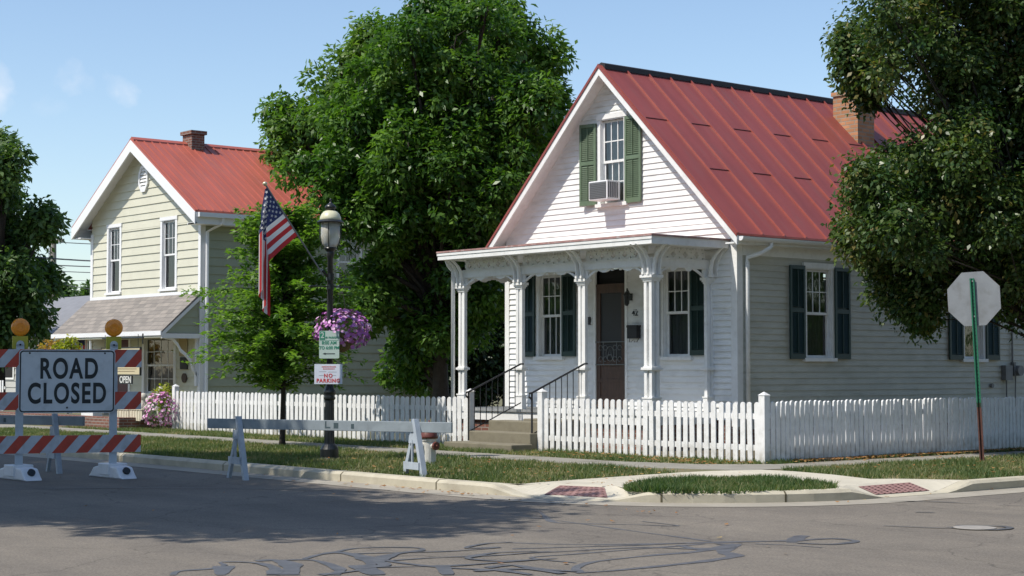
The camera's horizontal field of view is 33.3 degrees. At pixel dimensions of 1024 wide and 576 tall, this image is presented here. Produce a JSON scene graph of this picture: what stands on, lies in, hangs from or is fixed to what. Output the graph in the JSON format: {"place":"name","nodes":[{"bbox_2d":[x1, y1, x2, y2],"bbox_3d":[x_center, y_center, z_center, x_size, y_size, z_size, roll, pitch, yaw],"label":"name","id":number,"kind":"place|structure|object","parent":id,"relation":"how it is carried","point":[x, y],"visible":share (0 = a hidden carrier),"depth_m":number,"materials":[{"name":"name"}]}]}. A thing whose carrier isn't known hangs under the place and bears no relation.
{"place":"outdoors","nodes":[
{"label":"outdoors","id":0,"kind":"place"},
{"bbox_2d":[117,409,128,416],"bbox_3d":[-8.543,2.800,37.928,0.275,0.232,0.632,2,-3,-40],"label":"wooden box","id":1,"kind":"object","parent":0,"point":[122,412],"visible":0.41,"depth_m":37.80,"materials":[{"name":"beige wood"}]},
{"bbox_2d":[0,0,992,290],"label":"sky","id":2,"kind":"structure","parent":0,"point":[80,79],"materials":[{"name":"blue"}]},
{"bbox_2d":[0,424,1001,464],"bbox_3d":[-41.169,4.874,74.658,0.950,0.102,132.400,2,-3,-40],"label":"sidewalk","id":3,"kind":"structure","parent":0,"point":[506,456],"depth_m":28.59,"materials":[{"name":"concrete"}]},
{"bbox_2d":[0,454,1023,575],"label":"road","id":4,"kind":"structure","parent":0,"point":[51,524],"depth_m":15.09,"materials":[{"name":"grey asphalt"}]},
{"bbox_2d":[0,413,84,473],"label":"plank barricade","id":5,"kind":"object","parent":4,"relation":"on","point":[55,420],"visible":0.85,"depth_m":23.70,"materials":[{"name":"paint"}]},
{"bbox_2d":[0,340,141,480],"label":"road barricade","id":6,"kind":"object","parent":4,"relation":"on","point":[19,444],"visible":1,"depth_m":22.46,"materials":[{"name":"white plastic"}]},
{"bbox_2d":[11,318,29,348],"bbox_3d":[-6.454,0.598,22.437,0.236,0.403,0.094,1,-3,-18],"label":"warning light","id":7,"kind":"object","parent":6,"relation":"attached to","point":[20,327],"visible":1,"depth_m":22.41,"materials":[{"name":"orange plastic"}]},
{"bbox_2d":[18,350,114,412],"bbox_3d":[-5.855,1.228,22.508,1.230,0.830,0.011,1,-3,-18],"label":"road closed sign","id":8,"kind":"object","parent":6,"relation":"attached to","point":[66,381],"visible":1,"depth_m":22.50,"materials":[{"name":"white metal"}]},
{"bbox_2d":[105,319,122,348],"bbox_3d":[-5.313,0.615,22.809,0.236,0.403,0.094,1,-3,-18],"label":"warning light","id":9,"kind":"object","parent":6,"relation":"attached to","point":[113,328],"visible":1,"depth_m":22.78,"materials":[{"name":"orange plastic"}]},
{"bbox_2d":[207,416,452,480],"bbox_3d":[-2.378,2.059,21.756,3.700,0.820,0.425,-1,-3,27],"label":"plank barricade","id":10,"kind":"object","parent":4,"relation":"on","point":[414,427],"visible":0.96,"depth_m":21.70,"materials":[{"name":"grey"}]},
{"bbox_2d":[6,453,1023,506],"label":"gutter","id":11,"kind":"object","parent":4,"relation":"on","point":[773,504],"visible":0.93,"depth_m":19.37,"materials":[{"name":"concrete"}]},
{"bbox_2d":[33,452,1023,502],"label":"kerb","id":12,"kind":"structure","parent":4,"relation":"on","point":[772,496],"depth_m":20.06,"materials":[{"name":"concrete"}]},
{"bbox_2d":[39,453,786,502],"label":"kerb joints","id":13,"kind":"object","parent":12,"relation":"on","point":[660,494],"visible":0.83,"depth_m":18.35,"materials":[{"name":"concrete"}]},
{"bbox_2d":[85,447,1023,562],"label":"fallen leaves","id":14,"kind":"object","parent":4,"relation":"on","point":[859,456],"visible":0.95,"depth_m":24.40,"materials":[{"name":"brown plant"}]},
{"bbox_2d":[142,487,1023,574],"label":"tar seams","id":15,"kind":"object","parent":4,"relation":"on","point":[293,568],"visible":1,"depth_m":12.92,"materials":[{"name":"black asphalt"}]},
{"bbox_2d":[953,525,995,529],"bbox_3d":[4.181,2.163,15.447,0.380,0.006,0.380,2,-3,-40],"label":"manhole cover","id":16,"kind":"object","parent":4,"relation":"on","point":[973,527],"visible":1,"depth_m":15.41,"materials":[{"name":"grey metal"}]},
{"bbox_2d":[0,396,1023,484],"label":"lawn","id":17,"kind":"structure","parent":0,"point":[661,469],"depth_m":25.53,"materials":[{"name":"green plant"}]},
{"bbox_2d":[0,380,5,410],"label":"picket fence","id":18,"kind":"object","parent":17,"relation":"on","point":[2,387],"visible":0.41,"depth_m":48.37,"materials":[{"name":"paint"}]},
{"bbox_2d":[0,120,71,391],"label":"round tree","id":19,"kind":"object","parent":17,"relation":"on","point":[30,284],"visible":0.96,"depth_m":58.94,"materials":[{"name":"green plant"}]},
{"bbox_2d":[5,296,89,391],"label":"grey building","id":20,"kind":"structure","parent":17,"relation":"on","point":[69,306],"depth_m":67.10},
{"bbox_2d":[5,367,13,379],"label":"window","id":21,"kind":"structure","parent":20,"relation":"in","point":[9,372],"depth_m":66.89,"materials":[{"name":"white paint"}]},
{"bbox_2d":[37,337,60,348],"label":"leafy plant","id":22,"kind":"object","parent":17,"relation":"on","point":[50,343],"visible":0.2,"depth_m":45.76,"materials":[{"name":"orange plant"}]},
{"bbox_2d":[49,238,63,296],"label":"utility pole","id":23,"kind":"object","parent":17,"relation":"on","point":[50,250],"visible":0.19,"depth_m":88.08,"materials":[{"name":"brown wood"}]},
{"bbox_2d":[34,256,89,260],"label":"power line","id":24,"kind":"object","parent":23,"relation":"attached to","point":[61,259],"visible":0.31,"depth_m":61.81,"materials":[{"name":"grey metal"}]},
{"bbox_2d":[51,333,82,413],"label":"leafy plant","id":25,"kind":"object","parent":17,"relation":"on","point":[60,344],"visible":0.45,"depth_m":44.18,"materials":[{"name":"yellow plant"}]},
{"bbox_2d":[57,278,85,297],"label":"distant tree","id":26,"kind":"object","parent":17,"relation":"on","point":[68,291],"visible":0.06,"depth_m":93.90,"materials":[{"name":"green plant"}]},
{"bbox_2d":[76,279,89,295],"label":"distant tree","id":27,"kind":"object","parent":17,"relation":"on","point":[86,292],"visible":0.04,"depth_m":99.78,"materials":[{"name":"green plant"}]},
{"bbox_2d":[0,412,171,428],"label":"brick planter","id":28,"kind":"object","parent":17,"relation":"on","point":[103,421],"visible":0.35,"depth_m":37.70,"materials":[{"name":"red brick"}]},
{"bbox_2d":[0,411,108,416],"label":"planter soil","id":29,"kind":"structure","parent":28,"relation":"in","point":[50,413],"depth_m":42.12,"materials":[{"name":"brown soil"}]},
{"bbox_2d":[128,409,151,420],"bbox_3d":[-8.140,2.778,37.447,0.275,0.257,0.617,2,-3,-40],"label":"wooden box","id":30,"kind":"object","parent":29,"relation":"on","point":[138,414],"visible":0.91,"depth_m":37.27,"materials":[{"name":"beige wood"}]},
{"bbox_2d":[141,393,146,408],"bbox_3d":[-8.321,2.662,38.570,0.240,0.587,0.240,2,-3,-40],"label":"garden statue","id":31,"kind":"object","parent":29,"relation":"on","point":[143,397],"visible":0.41,"depth_m":38.51,"materials":[{"name":"stone"}]},
{"bbox_2d":[145,397,153,412],"bbox_3d":[-8.145,2.694,38.359,0.240,0.504,0.240,2,-3,-40],"label":"garden statue","id":32,"kind":"object","parent":29,"relation":"on","point":[150,404],"visible":0.22,"depth_m":38.30,"materials":[{"name":"stone"}]},
{"bbox_2d":[81,413,101,415],"bbox_3d":[-9.742,3.016,39.827,0.350,0.358,0.599,2,-3,-40],"label":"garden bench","id":33,"kind":"object","parent":17,"relation":"on","point":[92,414],"visible":0.04,"depth_m":39.62,"materials":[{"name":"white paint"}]},
{"bbox_2d":[142,391,177,429],"bbox_3d":[-7.534,2.638,36.622,0.775,0.842,0.814,2,-3,-40],"label":"flower bush","id":34,"kind":"object","parent":17,"relation":"on","point":[164,410],"visible":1,"depth_m":36.51,"materials":[{"name":"pink plant"}]},
{"bbox_2d":[148,382,179,427],"bbox_3d":[-7.616,2.589,37.574,0.744,1.046,0.913,2,-3,-40],"label":"leafy plant","id":35,"kind":"object","parent":17,"relation":"on","point":[164,387],"visible":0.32,"depth_m":37.56,"materials":[{"name":"green plant"}]},
{"bbox_2d":[51,130,456,419],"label":"beige house","id":36,"kind":"structure","parent":17,"relation":"on","point":[154,224],"depth_m":44.50,"materials":[{"name":"beige wood"}]},
{"bbox_2d":[78,337,87,348],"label":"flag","id":37,"kind":"object","parent":36,"relation":"hanging from","point":[85,344],"visible":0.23,"depth_m":45.84,"materials":[{"name":"red fabric"}]},
{"bbox_2d":[104,223,122,294],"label":"window","id":38,"kind":"structure","parent":36,"relation":"in","point":[117,229],"depth_m":46.35,"materials":[{"name":"white plastic"}]},
{"bbox_2d":[101,333,143,375],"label":"hanging sign","id":39,"kind":"object","parent":36,"relation":"hanging from","point":[130,371],"visible":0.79,"depth_m":42.56,"materials":[{"name":"beige wood"}]},
{"bbox_2d":[119,376,132,383],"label":"open sign","id":40,"kind":"object","parent":39,"relation":"hanging from","point":[125,379],"visible":1,"depth_m":42.74,"materials":[{"name":"black"}]},
{"bbox_2d":[117,340,127,391],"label":"shop door","id":41,"kind":"structure","parent":36,"relation":"in","point":[124,343],"depth_m":45.62,"materials":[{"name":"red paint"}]},
{"bbox_2d":[141,335,176,395],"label":"window","id":42,"kind":"structure","parent":36,"relation":"in","point":[163,352],"depth_m":44.36,"materials":[{"name":"beige glass"}]},
{"bbox_2d":[158,215,177,291],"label":"window","id":43,"kind":"structure","parent":36,"relation":"in","point":[171,220],"depth_m":44.04,"materials":[{"name":"white plastic"}]},
{"bbox_2d":[336,234,361,291],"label":"window","id":44,"kind":"structure","parent":36,"relation":"in","point":[344,259],"depth_m":45.52,"materials":[{"name":"white plastic"}]},
{"bbox_2d":[179,197,381,444],"bbox_3d":[-4.857,0.640,30.230,3.412,4.267,6.181,2,-3,-40],"label":"young tree","id":45,"kind":"object","parent":17,"relation":"on","point":[283,341],"visible":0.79,"depth_m":28.94,"materials":[{"name":"green plant"}]},
{"bbox_2d":[172,384,474,443],"bbox_3d":[-3.937,2.422,32.874,0.213,1.075,10.306,2,-3,-40],"label":"picket fence","id":46,"kind":"object","parent":17,"relation":"on","point":[247,406],"visible":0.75,"depth_m":32.40,"materials":[{"name":"paint"}]},
{"bbox_2d":[252,6,401,172],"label":"light green tree","id":47,"kind":"object","parent":17,"relation":"on","point":[281,134],"visible":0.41,"depth_m":46.56,"materials":[{"name":"green plant"}]},
{"bbox_2d":[309,198,350,459],"bbox_3d":[-2.662,0.599,24.984,0.400,3.840,0.637,-1,-3,19],"label":"street lamp","id":48,"kind":"object","parent":17,"relation":"on","point":[330,221],"visible":0.96,"depth_m":24.93,"materials":[{"name":"black metal"}]},
{"bbox_2d":[259,182,323,315],"bbox_3d":[-3.166,-0.541,24.608,1.109,1.928,0.138,2,-3,-40],"label":"us flag","id":49,"kind":"object","parent":48,"relation":"attached to","point":[277,232],"visible":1,"depth_m":24.38,"materials":[{"name":"multicoloured fabric"}]},
{"bbox_2d":[314,364,341,383],"bbox_3d":[-2.668,1.250,24.832,0.427,0.290,0.008,-1,-3,13],"label":"no parking notice","id":50,"kind":"object","parent":48,"relation":"attached to","point":[327,373],"visible":1,"depth_m":24.83,"materials":[{"name":"white paper"}]},
{"bbox_2d":[319,331,339,357],"bbox_3d":[-2.652,0.823,24.848,0.321,0.402,0.010,-1,-3,13],"label":"parking sign","id":51,"kind":"object","parent":48,"relation":"attached to","point":[328,344],"visible":1,"depth_m":24.85,"materials":[{"name":"grey metal"}]},
{"bbox_2d":[312,291,371,351],"bbox_3d":[-2.505,0.490,25.245,0.864,0.921,0.938,2,-3,-40],"label":"hanging basket","id":52,"kind":"object","parent":48,"relation":"hanging from","point":[347,340],"visible":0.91,"depth_m":25.07,"materials":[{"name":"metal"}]},
{"bbox_2d":[267,0,566,421],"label":"shade tree","id":53,"kind":"object","parent":17,"relation":"on","point":[426,153],"visible":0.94,"depth_m":37.50,"materials":[{"name":"green plant"}]},
{"bbox_2d":[415,420,439,463],"bbox_3d":[-1.146,2.151,23.598,0.351,0.650,0.300,-1,-3,14],"label":"fire hydrant","id":54,"kind":"object","parent":17,"relation":"on","point":[431,445],"visible":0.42,"depth_m":23.50,"materials":[{"name":"white metal"}]},
{"bbox_2d":[421,281,504,406],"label":"evergreen","id":55,"kind":"object","parent":17,"relation":"on","point":[484,366],"visible":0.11,"depth_m":46.58,"materials":[{"name":"green plant"}]},
{"bbox_2d":[444,418,579,451],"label":"concrete steps","id":56,"kind":"structure","parent":17,"relation":"on","point":[516,435],"depth_m":28.04,"materials":[{"name":"beige concrete"}]},
{"bbox_2d":[465,363,523,440],"bbox_3d":[-0.294,1.934,29.174,1.283,1.304,0.032,2,-3,-40],"label":"handrail","id":57,"kind":"object","parent":56,"relation":"on","point":[486,382],"visible":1,"depth_m":29.12,"materials":[{"name":"metal"}]},
{"bbox_2d":[528,363,587,432],"bbox_3d":[0.757,1.875,27.916,1.283,1.304,0.032,2,-3,-40],"label":"handrail","id":58,"kind":"object","parent":56,"relation":"on","point":[549,383],"visible":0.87,"depth_m":27.88,"materials":[{"name":"metal"}]},
{"bbox_2d":[448,0,580,405],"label":"background tree","id":59,"kind":"object","parent":17,"relation":"on","point":[540,53],"visible":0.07,"depth_m":51.73,"materials":[{"name":"green plant"}]},
{"bbox_2d":[537,389,769,463],"bbox_3d":[2.039,2.080,25.731,0.213,1.090,4.866,2,-3,-40],"label":"picket fence","id":60,"kind":"object","parent":17,"relation":"on","point":[651,413],"visible":0.85,"depth_m":25.51,"materials":[{"name":"paint"}]},
{"bbox_2d":[436,62,1023,450],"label":"white house","id":61,"kind":"structure","parent":17,"relation":"on","point":[692,264],"depth_m":29.71,"materials":[{"name":"white wood"}]},
{"bbox_2d":[533,271,598,359],"bbox_3d":[1.023,0.521,31.555,0.975,1.690,0.876,2,-3,-40],"label":"window","id":62,"kind":"structure","parent":61,"relation":"in","point":[548,326],"depth_m":31.50,"materials":[{"name":"white paint"}]},
{"bbox_2d":[589,180,619,201],"bbox_3d":[1.617,-1.703,29.973,0.324,0.335,0.486,2,-3,-40],"label":"air conditioner","id":63,"kind":"object","parent":61,"relation":"attached to","point":[604,190],"visible":1,"depth_m":29.82,"materials":[{"name":"white plastic"}]},
{"bbox_2d":[595,283,624,407],"bbox_3d":[1.739,1.009,30.017,0.077,2.170,0.744,2,-3,-40],"label":"front door","id":64,"kind":"structure","parent":61,"relation":"in","point":[610,306],"depth_m":30.04,"materials":[{"name":"brown wood"}]},
{"bbox_2d":[595,111,628,207],"bbox_3d":[2.101,-2.227,30.393,0.975,1.690,0.876,2,-3,-40],"label":"window","id":65,"kind":"structure","parent":61,"relation":"in","point":[613,168],"depth_m":30.32,"materials":[{"name":"white paint"}]},
{"bbox_2d":[660,268,692,359],"bbox_3d":[3.094,0.425,29.078,0.975,1.690,0.856,2,-3,-40],"label":"window","id":66,"kind":"structure","parent":61,"relation":"in","point":[674,324],"depth_m":29.01,"materials":[{"name":"white paint"}]},
{"bbox_2d":[802,262,837,361],"bbox_3d":[4.934,0.448,29.367,0.916,1.710,0.975,2,-3,-40],"label":"window","id":67,"kind":"structure","parent":61,"relation":"in","point":[815,313],"depth_m":29.24,"materials":[{"name":"white paint"}]},
{"bbox_2d":[960,325,988,361],"bbox_3d":[8.318,0.581,32.192,0.856,1.710,0.975,2,-3,-40],"label":"window","id":68,"kind":"structure","parent":61,"relation":"in","point":[968,337],"depth_m":32.06,"materials":[{"name":"white paint"}]},
{"bbox_2d":[621,473,839,493],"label":"grass","id":69,"kind":"structure","parent":17,"relation":"on","point":[702,483],"depth_m":18.83,"materials":[{"name":"green plant"}]},
{"bbox_2d":[441,437,1023,461],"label":"soil bed","id":70,"kind":"object","parent":17,"relation":"on","point":[754,453],"visible":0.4,"depth_m":26.42,"materials":[{"name":"brown soil"}]},
{"bbox_2d":[770,396,1023,460],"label":"picket fence","id":71,"kind":"object","parent":17,"relation":"on","point":[838,430],"visible":0.86,"depth_m":25.60,"materials":[{"name":"paint"}]},
{"bbox_2d":[819,0,1023,348],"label":"street tree","id":72,"kind":"object","parent":17,"relation":"on","point":[955,179],"visible":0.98,"depth_m":25.55,"materials":[{"name":"green plant"}]},
{"bbox_2d":[947,271,1000,461],"bbox_3d":[6.539,1.173,24.153,0.770,2.816,0.097,-1,-3,29],"label":"stop sign","id":73,"kind":"object","parent":17,"relation":"on","point":[974,300],"visible":0.98,"depth_m":24.16,"materials":[{"name":"silver metal"}]},
{"bbox_2d":[586,462,802,469],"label":"sidewalk","id":74,"kind":"structure","parent":0,"point":[717,466],"depth_m":23.05,"materials":[{"name":"concrete"}]},
{"bbox_2d":[494,470,959,498],"bbox_3d":[2.589,2.308,19.971,4.655,0.110,3.221,2,-3,-40],"label":"sidewalk apron","id":75,"kind":"object","parent":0,"point":[615,489],"visible":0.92,"depth_m":19.95,"materials":[{"name":"concrete"}]},
{"bbox_2d":[545,485,606,496],"bbox_3d":[0.795,2.271,19.105,0.864,0.077,0.420,-2,-3,33],"label":"tactile pad","id":76,"kind":"object","parent":75,"relation":"on","point":[580,491],"visible":1,"depth_m":19.12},
{"bbox_2d":[859,482,927,493],"bbox_3d":[4.367,2.293,19.583,1.014,0.077,0.304,2,-3,-40],"label":"tactile pad","id":77,"kind":"object","parent":75,"relation":"on","point":[893,488],"visible":1,"depth_m":19.57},
{"bbox_2d":[778,451,1023,466],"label":"sidewalk","id":78,"kind":"structure","parent":0,"point":[829,463],"depth_m":24.83,"materials":[{"name":"concrete"}]}
]}

